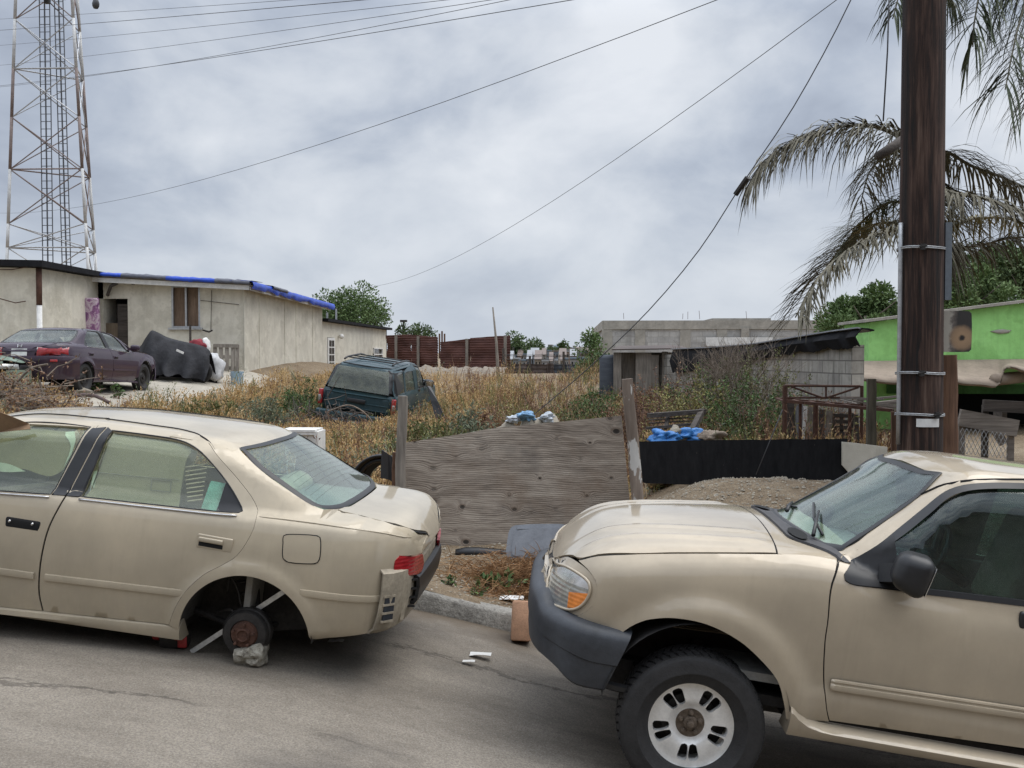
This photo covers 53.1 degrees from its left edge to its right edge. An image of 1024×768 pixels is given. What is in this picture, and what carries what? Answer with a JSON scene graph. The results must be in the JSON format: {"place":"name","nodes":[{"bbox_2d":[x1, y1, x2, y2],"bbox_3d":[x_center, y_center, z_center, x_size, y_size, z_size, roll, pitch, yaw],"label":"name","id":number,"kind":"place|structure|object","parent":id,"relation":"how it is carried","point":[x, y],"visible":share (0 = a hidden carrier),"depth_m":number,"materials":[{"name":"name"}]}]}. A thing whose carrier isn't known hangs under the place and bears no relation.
{"place":"outdoors","nodes":[
{"label":"outdoors","id":0,"kind":"place"},
{"bbox_2d":[33,369,276,407],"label":"driveway","id":1,"kind":"structure","parent":0,"point":[181,383],"depth_m":24.19,"materials":[{"name":"concrete"}]},
{"bbox_2d":[0,356,32,388],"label":"sage car","id":2,"kind":"object","parent":1,"relation":"on","point":[17,367],"visible":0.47,"depth_m":18.51,"materials":[{"name":"paint"}]},
{"bbox_2d":[0,328,155,390],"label":"plum sedan","id":3,"kind":"object","parent":1,"relation":"on","point":[132,363],"visible":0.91,"depth_m":20.30,"materials":[{"name":"paint"}]},
{"bbox_2d":[85,298,100,346],"bbox_3d":[-11.896,-1.552,28.979,0.460,1.768,0.351,0,2,-3],"label":"mattress","id":4,"kind":"object","parent":1,"relation":"on","point":[92,310],"visible":0.48,"depth_m":28.84,"materials":[{"name":"purple fabric"}]},
{"bbox_2d":[139,330,216,382],"bbox_3d":[-8.525,-0.670,25.868,1.960,1.376,1.506,0,2,3],"label":"covered motorcycle","id":5,"kind":"object","parent":1,"relation":"on","point":[183,359],"visible":0.78,"depth_m":25.54,"materials":[{"name":"black fabric"}]},
{"bbox_2d":[210,353,225,381],"bbox_3d":[-7.745,-0.426,26.433,0.700,0.763,0.618,0,2,3],"label":"white sack","id":6,"kind":"object","parent":1,"relation":"on","point":[219,364],"visible":0.56,"depth_m":26.26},
{"bbox_2d":[213,344,238,371],"bbox_3d":[-8.049,-0.612,28.830,0.777,1.039,0.190,0,2,3],"label":"pallet","id":7,"kind":"object","parent":1,"relation":"on","point":[234,358],"visible":0.54,"depth_m":28.83,"materials":[{"name":"grey wood"}]},
{"bbox_2d":[0,609,1021,767],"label":"road","id":8,"kind":"structure","parent":0,"point":[411,690],"depth_m":5.22,"materials":[{"name":"asphalt"}]},
{"bbox_2d":[152,630,190,648],"bbox_3d":[-1.877,1.404,5.644,0.205,0.103,0.110,0,2,3],"label":"jack","id":9,"kind":"object","parent":8,"relation":"on","point":[174,643],"visible":0.53,"depth_m":5.60,"materials":[{"name":"black metal"}]},
{"bbox_2d":[0,406,440,651],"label":"sedan","id":10,"kind":"object","parent":8,"relation":"on","point":[141,523],"visible":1,"depth_m":5.49,"materials":[{"name":"beige paint"}]},
{"bbox_2d":[0,412,30,431],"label":"cardboard","id":11,"kind":"object","parent":10,"relation":"on","point":[8,423],"visible":1,"depth_m":5.61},
{"bbox_2d":[190,590,284,652],"bbox_3d":[-1.493,1.294,5.571,0.531,0.361,0.007,0,2,3],"label":"metal bar","id":12,"kind":"object","parent":10,"relation":"attached to","point":[219,633],"visible":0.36,"depth_m":5.57,"materials":[{"name":"metal"}]},
{"bbox_2d":[233,643,268,666],"bbox_3d":[-1.403,1.451,5.520,0.160,0.134,0.179,0,2,3],"label":"rock","id":13,"kind":"object","parent":8,"relation":"on","point":[254,655],"visible":0.84,"depth_m":5.46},
{"bbox_2d":[511,600,530,640],"bbox_3d":[0.065,1.645,7.107,0.155,0.313,0.267,0,2,3],"label":"brick","id":14,"kind":"object","parent":8,"relation":"on","point":[519,624],"visible":0.73,"depth_m":7.01,"materials":[{"name":"orange ceramic"}]},
{"bbox_2d":[528,450,1023,767],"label":"utility wagon","id":15,"kind":"object","parent":8,"relation":"on","point":[700,634],"visible":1,"depth_m":4.91,"materials":[{"name":"beige metal"}]},
{"bbox_2d":[0,0,1023,352],"label":"sky","id":16,"kind":"structure","parent":0,"point":[406,196],"materials":[{"name":"grey"}]},
{"bbox_2d":[20,353,1023,607],"bbox_3d":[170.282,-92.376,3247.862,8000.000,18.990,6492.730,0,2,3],"label":"lot ground","id":17,"kind":"structure","parent":0,"point":[1004,501],"depth_m":9.39,"materials":[{"name":"soil"}]},
{"bbox_2d":[5,0,97,270],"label":"lattice mast","id":18,"kind":"object","parent":17,"relation":"on","point":[77,49],"visible":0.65,"depth_m":62.11,"materials":[{"name":"metal"}]},
{"bbox_2d":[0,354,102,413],"bbox_3d":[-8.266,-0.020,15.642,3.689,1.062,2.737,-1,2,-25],"label":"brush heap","id":19,"kind":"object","parent":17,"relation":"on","point":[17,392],"visible":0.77,"depth_m":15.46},
{"bbox_2d":[0,259,105,341],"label":"house","id":20,"kind":"structure","parent":17,"relation":"on","point":[39,294],"depth_m":26.29,"materials":[{"name":"beige paint"}]},
{"bbox_2d":[0,352,129,413],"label":"brush heap","id":21,"kind":"object","parent":17,"relation":"on","point":[35,395],"visible":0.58,"depth_m":15.87,"materials":[{"name":"plant"}]},
{"bbox_2d":[90,272,334,370],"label":"house","id":22,"kind":"structure","parent":17,"relation":"on","point":[262,325],"depth_m":29.57,"materials":[{"name":"beige paint"}]},
{"bbox_2d":[106,323,117,349],"bbox_3d":[-11.633,-0.819,29.798,0.560,1.900,0.030,0,2,3],"label":"door","id":23,"kind":"structure","parent":22,"relation":"in","point":[111,328],"depth_m":29.76,"materials":[{"name":"brown wood"}]},
{"bbox_2d":[168,286,202,329],"bbox_3d":[-9.391,-2.198,29.468,0.987,1.264,0.155,0,2,3],"label":"window","id":24,"kind":"structure","parent":22,"relation":"in","point":[186,327],"depth_m":29.48,"materials":[{"name":"metal"}]},
{"bbox_2d":[203,395,238,416],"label":"weed plant","id":25,"kind":"object","parent":17,"relation":"on","point":[218,406],"visible":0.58,"depth_m":20.83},
{"bbox_2d":[234,395,274,419],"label":"weed plant","id":26,"kind":"object","parent":17,"relation":"on","point":[252,404],"visible":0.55,"depth_m":21.78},
{"bbox_2d":[251,396,296,427],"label":"weed plant","id":27,"kind":"object","parent":17,"relation":"on","point":[270,417],"visible":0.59,"depth_m":20.76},
{"bbox_2d":[266,391,323,423],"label":"weed plant","id":28,"kind":"object","parent":17,"relation":"on","point":[286,404],"visible":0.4,"depth_m":22.68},
{"bbox_2d":[284,375,318,413],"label":"weed plant","id":29,"kind":"object","parent":17,"relation":"on","point":[308,395],"visible":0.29,"depth_m":23.70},
{"bbox_2d":[285,427,324,473],"bbox_3d":[-2.396,0.795,11.750,0.428,0.568,0.400,0,2,3],"label":"cabinet","id":30,"kind":"object","parent":17,"relation":"on","point":[305,432],"visible":0.39,"depth_m":11.59,"materials":[{"name":"white paint"}]},
{"bbox_2d":[253,376,372,435],"bbox_3d":[-3.916,0.536,20.649,2.458,1.424,1.643,0,2,3],"label":"brush tangle","id":31,"kind":"object","parent":17,"relation":"on","point":[354,412],"visible":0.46,"depth_m":20.64,"materials":[{"name":"plant"}]},
{"bbox_2d":[312,279,393,326],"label":"tree","id":32,"kind":"object","parent":17,"relation":"on","point":[350,310],"visible":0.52,"depth_m":55.30,"materials":[{"name":"green plant"}]},
{"bbox_2d":[322,309,391,363],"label":"shed","id":33,"kind":"structure","parent":17,"relation":"on","point":[341,339],"depth_m":43.67,"materials":[{"name":"paint"}]},
{"bbox_2d":[355,454,391,476],"bbox_3d":[-1.221,0.795,9.525,0.553,0.301,0.262,0,2,3],"label":"tire","id":34,"kind":"object","parent":17,"relation":"on","point":[368,465],"visible":0.39,"depth_m":9.45,"materials":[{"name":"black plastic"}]},
{"bbox_2d":[315,353,434,423],"bbox_3d":[-3.115,0.159,24.837,2.123,1.727,4.819,9,6,7],"label":"teal wagon","id":35,"kind":"object","parent":17,"relation":"on","point":[372,384],"visible":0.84,"depth_m":23.34,"materials":[{"name":"paint"}]},
{"bbox_2d":[381,450,391,480],"bbox_3d":[-1.124,0.739,9.217,0.119,0.289,0.080,0,2,3],"label":"torn panel","id":36,"kind":"object","parent":17,"relation":"on","point":[386,465],"visible":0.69,"depth_m":9.20,"materials":[{"name":"black plastic"}]},
{"bbox_2d":[395,396,407,487],"bbox_3d":[-0.981,0.641,9.036,0.119,1.075,0.088,0,2,3],"label":"wooden upright","id":37,"kind":"object","parent":17,"relation":"on","point":[400,469],"visible":0.7,"depth_m":8.99,"materials":[{"name":"grey wood"}]},
{"bbox_2d":[370,432,433,453],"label":"weed plant","id":38,"kind":"object","parent":17,"relation":"on","point":[394,446],"visible":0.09,"depth_m":14.28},
{"bbox_2d":[394,322,422,348],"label":"tree","id":39,"kind":"object","parent":17,"relation":"on","point":[403,330],"visible":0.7,"depth_m":62.43,"materials":[{"name":"green plant"}]},
{"bbox_2d":[0,356,838,496],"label":"grey green weeds","id":40,"kind":"object","parent":17,"relation":"on","point":[370,452],"visible":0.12,"depth_m":18.51,"materials":[{"name":"plant"}]},
{"bbox_2d":[396,412,456,441],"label":"weed plant","id":41,"kind":"object","parent":17,"relation":"on","point":[422,427],"visible":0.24,"depth_m":15.95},
{"bbox_2d":[427,386,445,420],"bbox_3d":[-1.509,0.404,20.620,0.285,0.733,0.878,-1,2,-26],"label":"car door","id":42,"kind":"object","parent":17,"relation":"on","point":[435,402],"visible":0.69,"depth_m":20.44,"materials":[{"name":"grey metal"}]},
{"bbox_2d":[414,420,466,440],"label":"weed plant","id":43,"kind":"object","parent":17,"relation":"on","point":[445,431],"visible":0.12,"depth_m":15.10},
{"bbox_2d":[5,356,890,498],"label":"green weeds","id":44,"kind":"object","parent":17,"relation":"on","point":[504,397],"visible":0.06,"depth_m":19.75,"materials":[{"name":"plant"}]},
{"bbox_2d":[0,350,896,499],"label":"dry grass","id":45,"kind":"structure","parent":17,"relation":"on","point":[234,397],"depth_m":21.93,"materials":[{"name":"plant"}]},
{"bbox_2d":[386,331,510,368],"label":"corrugated fence","id":46,"kind":"object","parent":17,"relation":"on","point":[423,351],"visible":0.65,"depth_m":46.15,"materials":[{"name":"red metal"}]},
{"bbox_2d":[413,590,511,631],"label":"kerb","id":47,"kind":"structure","parent":17,"relation":"on","point":[492,615],"depth_m":7.29,"materials":[{"name":"concrete"}]},
{"bbox_2d":[419,364,507,373],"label":"wall","id":48,"kind":"structure","parent":17,"relation":"on","point":[484,369],"depth_m":41.63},
{"bbox_2d":[446,399,497,434],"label":"weed plant","id":49,"kind":"object","parent":17,"relation":"on","point":[468,425],"visible":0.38,"depth_m":16.02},
{"bbox_2d":[459,404,501,429],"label":"weed plant","id":50,"kind":"object","parent":17,"relation":"on","point":[485,420],"visible":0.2,"depth_m":17.44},
{"bbox_2d":[455,547,505,554],"bbox_3d":[-0.235,1.454,8.790,0.501,0.108,0.099,0,2,3],"label":"drain pipe","id":51,"kind":"object","parent":17,"relation":"on","point":[469,550],"visible":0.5,"depth_m":8.76,"materials":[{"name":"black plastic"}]},
{"bbox_2d":[435,541,540,604],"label":"dry clippings","id":52,"kind":"object","parent":17,"relation":"on","point":[525,570],"visible":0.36,"depth_m":8.09,"materials":[{"name":"plant"}]},
{"bbox_2d":[473,569,529,593],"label":"weed plant","id":53,"kind":"object","parent":17,"relation":"on","point":[492,577],"visible":0.54,"depth_m":7.94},
{"bbox_2d":[406,416,629,545],"bbox_3d":[0.045,0.899,9.183,2.065,1.239,0.188,0,2,3],"label":"plywood board","id":54,"kind":"object","parent":17,"relation":"on","point":[488,486],"visible":0.77,"depth_m":9.16,"materials":[{"name":"wood"}]},
{"bbox_2d":[505,330,530,353],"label":"tree","id":55,"kind":"object","parent":17,"relation":"on","point":[517,343],"visible":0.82,"depth_m":189.94,"materials":[{"name":"green plant"}]},
{"bbox_2d":[497,414,558,427],"bbox_3d":[0.195,0.924,11.382,0.934,1.234,0.531,0,2,-10],"label":"rubbish heap","id":56,"kind":"object","parent":17,"relation":"on","point":[526,422],"visible":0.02,"depth_m":11.24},
{"bbox_2d":[506,524,563,561],"bbox_3d":[0.218,1.329,8.574,0.534,0.311,0.108,0,2,3],"label":"plastic tray","id":57,"kind":"object","parent":17,"relation":"on","point":[521,537],"visible":0.52,"depth_m":8.57,"materials":[{"name":"plastic"}]},
{"bbox_2d":[502,348,587,373],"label":"scrap fence","id":58,"kind":"object","parent":17,"relation":"on","point":[547,368],"visible":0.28,"depth_m":42.77,"materials":[{"name":"grey metal"}]},
{"bbox_2d":[556,394,620,421],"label":"weed plant","id":59,"kind":"object","parent":17,"relation":"on","point":[593,410],"visible":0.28,"depth_m":18.91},
{"bbox_2d":[571,327,606,358],"bbox_3d":[2.937,-1.168,38.836,1.195,2.056,1.350,-1,2,-29],"label":"tree","id":60,"kind":"object","parent":17,"relation":"on","point":[591,343],"visible":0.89,"depth_m":38.70,"materials":[{"name":"green plant"}]},
{"bbox_2d":[574,352,612,373],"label":"bush","id":61,"kind":"object","parent":17,"relation":"on","point":[590,360],"visible":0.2,"depth_m":36.75,"materials":[{"name":"green plant"}]},
{"bbox_2d":[573,387,620,413],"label":"weed plant","id":62,"kind":"object","parent":17,"relation":"on","point":[591,396],"visible":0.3,"depth_m":21.91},
{"bbox_2d":[622,378,643,499],"bbox_3d":[1.050,0.504,8.876,0.198,1.105,0.105,0,2,3],"label":"wooden upright","id":63,"kind":"object","parent":17,"relation":"on","point":[635,476],"visible":0.9,"depth_m":8.83,"materials":[{"name":"paint"}]},
{"bbox_2d":[604,382,675,451],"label":"bush","id":64,"kind":"object","parent":17,"relation":"on","point":[641,408],"visible":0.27,"depth_m":14.40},
{"bbox_2d":[599,345,687,403],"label":"board shed","id":65,"kind":"structure","parent":17,"relation":"on","point":[615,368],"depth_m":25.39,"materials":[{"name":"grey wood"}]},
{"bbox_2d":[646,483,671,489],"bbox_3d":[1.936,0.878,11.304,1.035,0.602,0.610,0,2,3],"label":"rubbish heap","id":66,"kind":"object","parent":17,"relation":"on","point":[652,485],"visible":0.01,"depth_m":11.25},
{"bbox_2d":[647,428,682,440],"bbox_3d":[1.667,0.599,11.161,0.397,0.235,0.254,0,2,3],"label":"plastic bag","id":67,"kind":"object","parent":66,"relation":"on","point":[659,435],"visible":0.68,"depth_m":11.08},
{"bbox_2d":[645,409,706,429],"bbox_3d":[1.851,0.415,11.540,0.722,0.259,0.457,0,2,3],"label":"broken frame","id":68,"kind":"object","parent":66,"relation":"on","point":[698,417],"visible":0.95,"depth_m":11.52,"materials":[{"name":"grey wood"}]},
{"bbox_2d":[679,427,702,439],"bbox_3d":[1.918,0.591,11.235,0.458,0.244,0.284,0,2,3],"label":"plastic bag","id":69,"kind":"object","parent":66,"relation":"on","point":[689,433],"visible":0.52,"depth_m":11.15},
{"bbox_2d":[696,430,727,439],"bbox_3d":[2.166,0.584,11.122,0.338,0.177,0.268,0,2,3],"label":"scrap bundle","id":70,"kind":"object","parent":66,"relation":"on","point":[706,435],"visible":0.82,"depth_m":11.04,"materials":[{"name":"brown fabric"}]},
{"bbox_2d":[619,362,705,429],"bbox_3d":[2.339,0.252,15.980,1.284,1.214,1.286,0,2,-13],"label":"bush","id":71,"kind":"object","parent":17,"relation":"on","point":[649,390],"visible":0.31,"depth_m":15.87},
{"bbox_2d":[640,363,738,429],"bbox_3d":[2.497,0.298,14.719,1.325,1.200,1.460,1,2,27],"label":"bush","id":72,"kind":"object","parent":17,"relation":"on","point":[693,402],"visible":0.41,"depth_m":14.53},
{"bbox_2d":[592,313,819,354],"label":"block building","id":73,"kind":"structure","parent":17,"relation":"on","point":[694,333],"depth_m":39.63,"materials":[{"name":"grey concrete"}]},
{"bbox_2d":[662,340,753,399],"bbox_3d":[3.117,0.076,16.229,1.328,1.551,1.445,-1,2,-41],"label":"bare shrub","id":74,"kind":"object","parent":17,"relation":"on","point":[687,370],"visible":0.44,"depth_m":16.16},
{"bbox_2d":[663,359,759,428],"bbox_3d":[3.016,0.237,15.407,1.483,1.268,1.568,-1,2,-38],"label":"bush","id":75,"kind":"object","parent":17,"relation":"on","point":[700,380],"visible":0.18,"depth_m":15.30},
{"bbox_2d":[428,476,995,607],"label":"pebbles","id":76,"kind":"object","parent":17,"relation":"on","point":[750,483],"visible":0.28,"depth_m":9.40,"materials":[{"name":"gravel"}]},
{"bbox_2d":[639,438,847,484],"bbox_3d":[2.357,0.830,10.510,2.119,0.557,0.124,0,2,4],"label":"black board","id":77,"kind":"object","parent":17,"relation":"on","point":[687,462],"visible":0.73,"depth_m":10.52,"materials":[{"name":"wood"}]},
{"bbox_2d":[695,333,797,410],"bbox_3d":[3.522,-0.008,16.085,1.737,1.694,1.467,2,2,43],"label":"bare shrub","id":78,"kind":"object","parent":17,"relation":"on","point":[751,360],"visible":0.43,"depth_m":15.87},
{"bbox_2d":[693,331,806,419],"bbox_3d":[3.511,0.050,15.075,1.652,1.673,1.371,0,2,3],"label":"bare shrub","id":79,"kind":"object","parent":17,"relation":"on","point":[721,372],"visible":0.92,"depth_m":14.99,"materials":[{"name":"plant"}]},
{"bbox_2d":[695,372,806,439],"bbox_3d":[3.250,0.380,13.886,1.577,1.102,1.502,0,2,3],"label":"bush","id":80,"kind":"object","parent":17,"relation":"on","point":[736,415],"visible":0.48,"depth_m":13.78,"materials":[{"name":"plant"}]},
{"bbox_2d":[707,344,812,423],"bbox_3d":[3.739,0.138,15.372,1.328,1.490,1.411,-1,2,-19],"label":"bush","id":81,"kind":"object","parent":17,"relation":"on","point":[765,377],"visible":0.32,"depth_m":15.23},
{"bbox_2d":[660,327,873,431],"bbox_3d":[4.291,0.378,21.419,0.386,2.797,13.041,0,2,-8],"label":"lean to","id":82,"kind":"object","parent":17,"relation":"on","point":[833,357],"visible":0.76,"depth_m":16.65,"materials":[{"name":"concrete"}]},
{"bbox_2d":[787,403,795,438],"bbox_3d":[3.352,0.599,12.264,0.115,0.751,0.130,0,2,3],"label":"old board","id":83,"kind":"object","parent":17,"relation":"on","point":[790,407],"visible":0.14,"depth_m":12.27,"materials":[{"name":"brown wood"}]},
{"bbox_2d":[775,385,893,443],"bbox_3d":[3.766,0.519,12.089,1.551,1.027,0.685,1,2,32],"label":"rusty rack","id":84,"kind":"object","parent":17,"relation":"on","point":[785,399],"visible":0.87,"depth_m":12.02,"materials":[{"name":"metal"}]},
{"bbox_2d":[832,413,853,442],"bbox_3d":[4.014,0.540,12.443,0.279,0.376,0.050,0,2,3],"label":"slatted crate","id":85,"kind":"object","parent":84,"relation":"in","point":[841,416],"visible":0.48,"depth_m":12.42,"materials":[{"name":"brown wood"}]},
{"bbox_2d":[840,396,895,410],"bbox_3d":[4.299,0.236,12.033,0.850,0.213,0.960,1,2,17],"label":"lumber heap","id":86,"kind":"object","parent":84,"relation":"on","point":[890,404],"visible":0.51,"depth_m":11.86,"materials":[{"name":"grey wood"}]},
{"bbox_2d":[812,279,897,332],"bbox_3d":[10.272,-1.374,29.657,2.997,3.399,2.691,0,2,3],"label":"tree","id":87,"kind":"object","parent":17,"relation":"on","point":[873,303],"visible":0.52,"depth_m":29.61,"materials":[{"name":"green plant"}]},
{"bbox_2d":[841,442,886,483],"bbox_3d":[3.569,0.832,10.371,0.455,0.491,0.030,0,2,3],"label":"pale board","id":88,"kind":"object","parent":17,"relation":"on","point":[854,455],"visible":0.79,"depth_m":10.36,"materials":[{"name":"wood"}]},
{"bbox_2d":[866,379,876,445],"bbox_3d":[3.801,0.478,10.834,0.104,1.066,0.090,0,2,3],"label":"fence stake","id":89,"kind":"object","parent":17,"relation":"on","point":[871,400],"visible":0.6,"depth_m":10.79,"materials":[{"name":"brown wood"}]},
{"bbox_2d":[735,115,1023,343],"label":"palm tree","id":90,"kind":"object","parent":17,"relation":"on","point":[863,234],"visible":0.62,"depth_m":10.26,"materials":[{"name":"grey plant"}]},
{"bbox_2d":[874,136,899,160],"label":"dead palm stalk","id":91,"kind":"object","parent":90,"relation":"attached to","point":[889,148],"visible":0.71,"depth_m":9.26,"materials":[{"name":"grey wood"}]},
{"bbox_2d":[891,411,896,476],"bbox_3d":[4.111,0.649,11.024,0.066,0.712,0.055,0,2,3],"label":"fence stake","id":92,"kind":"object","parent":17,"relation":"on","point":[893,439],"visible":0.62,"depth_m":11.00,"materials":[{"name":"brown wood"}]},
{"bbox_2d":[894,0,951,520],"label":"utility pole","id":93,"kind":"object","parent":17,"relation":"on","point":[924,249],"visible":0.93,"depth_m":8.66,"materials":[{"name":"wood"}]},
{"bbox_2d":[8,0,360,29],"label":"overhead cable","id":94,"kind":"object","parent":93,"relation":"attached to","point":[201,14],"visible":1,"depth_m":18.88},
{"bbox_2d":[0,0,443,45],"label":"overhead cable","id":95,"kind":"object","parent":93,"relation":"attached to","point":[250,21],"visible":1,"depth_m":17.43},
{"bbox_2d":[7,0,488,64],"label":"overhead cable","id":96,"kind":"object","parent":93,"relation":"attached to","point":[281,30],"visible":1,"depth_m":16.54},
{"bbox_2d":[3,0,507,86],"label":"overhead cable","id":97,"kind":"object","parent":93,"relation":"attached to","point":[291,42],"visible":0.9,"depth_m":16.22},
{"bbox_2d":[1,0,570,85],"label":"overhead cable","id":98,"kind":"object","parent":93,"relation":"attached to","point":[325,40],"visible":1,"depth_m":15.33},
{"bbox_2d":[25,0,715,212],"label":"overhead cable","id":99,"kind":"object","parent":93,"relation":"attached to","point":[433,105],"visible":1,"depth_m":14.08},
{"bbox_2d":[371,0,835,286],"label":"overhead cable","id":100,"kind":"object","parent":93,"relation":"attached to","point":[649,135],"visible":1,"depth_m":13.54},
{"bbox_2d":[533,0,850,414],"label":"guy wire","id":101,"kind":"object","parent":93,"relation":"attached to","point":[718,220],"visible":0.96,"depth_m":9.95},
{"bbox_2d":[882,0,889,120],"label":"drop wire","id":102,"kind":"object","parent":93,"relation":"hanging from","point":[886,59],"visible":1,"depth_m":9.05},
{"bbox_2d":[944,311,971,351],"bbox_3d":[3.818,-0.454,8.847,0.300,0.355,0.012,0,2,3],"label":"burnt sign","id":103,"kind":"object","parent":93,"relation":"attached to","point":[957,331],"visible":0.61,"depth_m":8.84,"materials":[{"name":"metal"}]},
{"bbox_2d":[838,300,1023,428],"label":"house","id":104,"kind":"structure","parent":17,"relation":"on","point":[990,364],"depth_m":17.57,"materials":[{"name":"green paint"}]},
{"bbox_2d":[867,0,1023,162],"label":"palm tree","id":105,"kind":"object","parent":17,"relation":"on","point":[952,7],"visible":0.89,"depth_m":10.16,"materials":[{"name":"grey plant"}]},
{"bbox_2d":[943,355,958,453],"bbox_3d":[3.978,0.404,9.320,0.166,1.338,0.134,0,2,3],"label":"pole stub","id":106,"kind":"object","parent":17,"relation":"on","point":[950,419],"visible":0.46,"depth_m":9.26,"materials":[{"name":"brown wood"}]},
{"bbox_2d":[944,262,1023,310],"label":"tree","id":107,"kind":"object","parent":17,"relation":"on","point":[989,293],"visible":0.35,"depth_m":28.68,"materials":[{"name":"green plant"}]},
{"bbox_2d":[960,428,1007,458],"bbox_3d":[5.555,0.698,12.055,0.553,0.364,0.015,0,2,3],"label":"chain link fence","id":108,"kind":"object","parent":17,"relation":"on","point":[985,442],"visible":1,"depth_m":12.05,"materials":[{"name":"metal"}]},
{"bbox_2d":[958,409,1019,460],"bbox_3d":[5.691,0.629,12.270,0.717,0.659,0.115,0,2,3],"label":"grey plank","id":109,"kind":"object","parent":17,"relation":"on","point":[1009,427],"visible":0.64,"depth_m":12.21,"materials":[{"name":"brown wood"}]},
{"bbox_2d":[968,240,1023,299],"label":"tree","id":110,"kind":"object","parent":17,"relation":"on","point":[1005,273],"visible":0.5,"depth_m":32.64,"materials":[{"name":"green plant"}]},
{"bbox_2d":[981,399,1023,457],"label":"grey plank","id":111,"kind":"object","parent":17,"relation":"on","point":[987,406],"visible":0.7,"depth_m":12.35,"materials":[{"name":"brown wood"}]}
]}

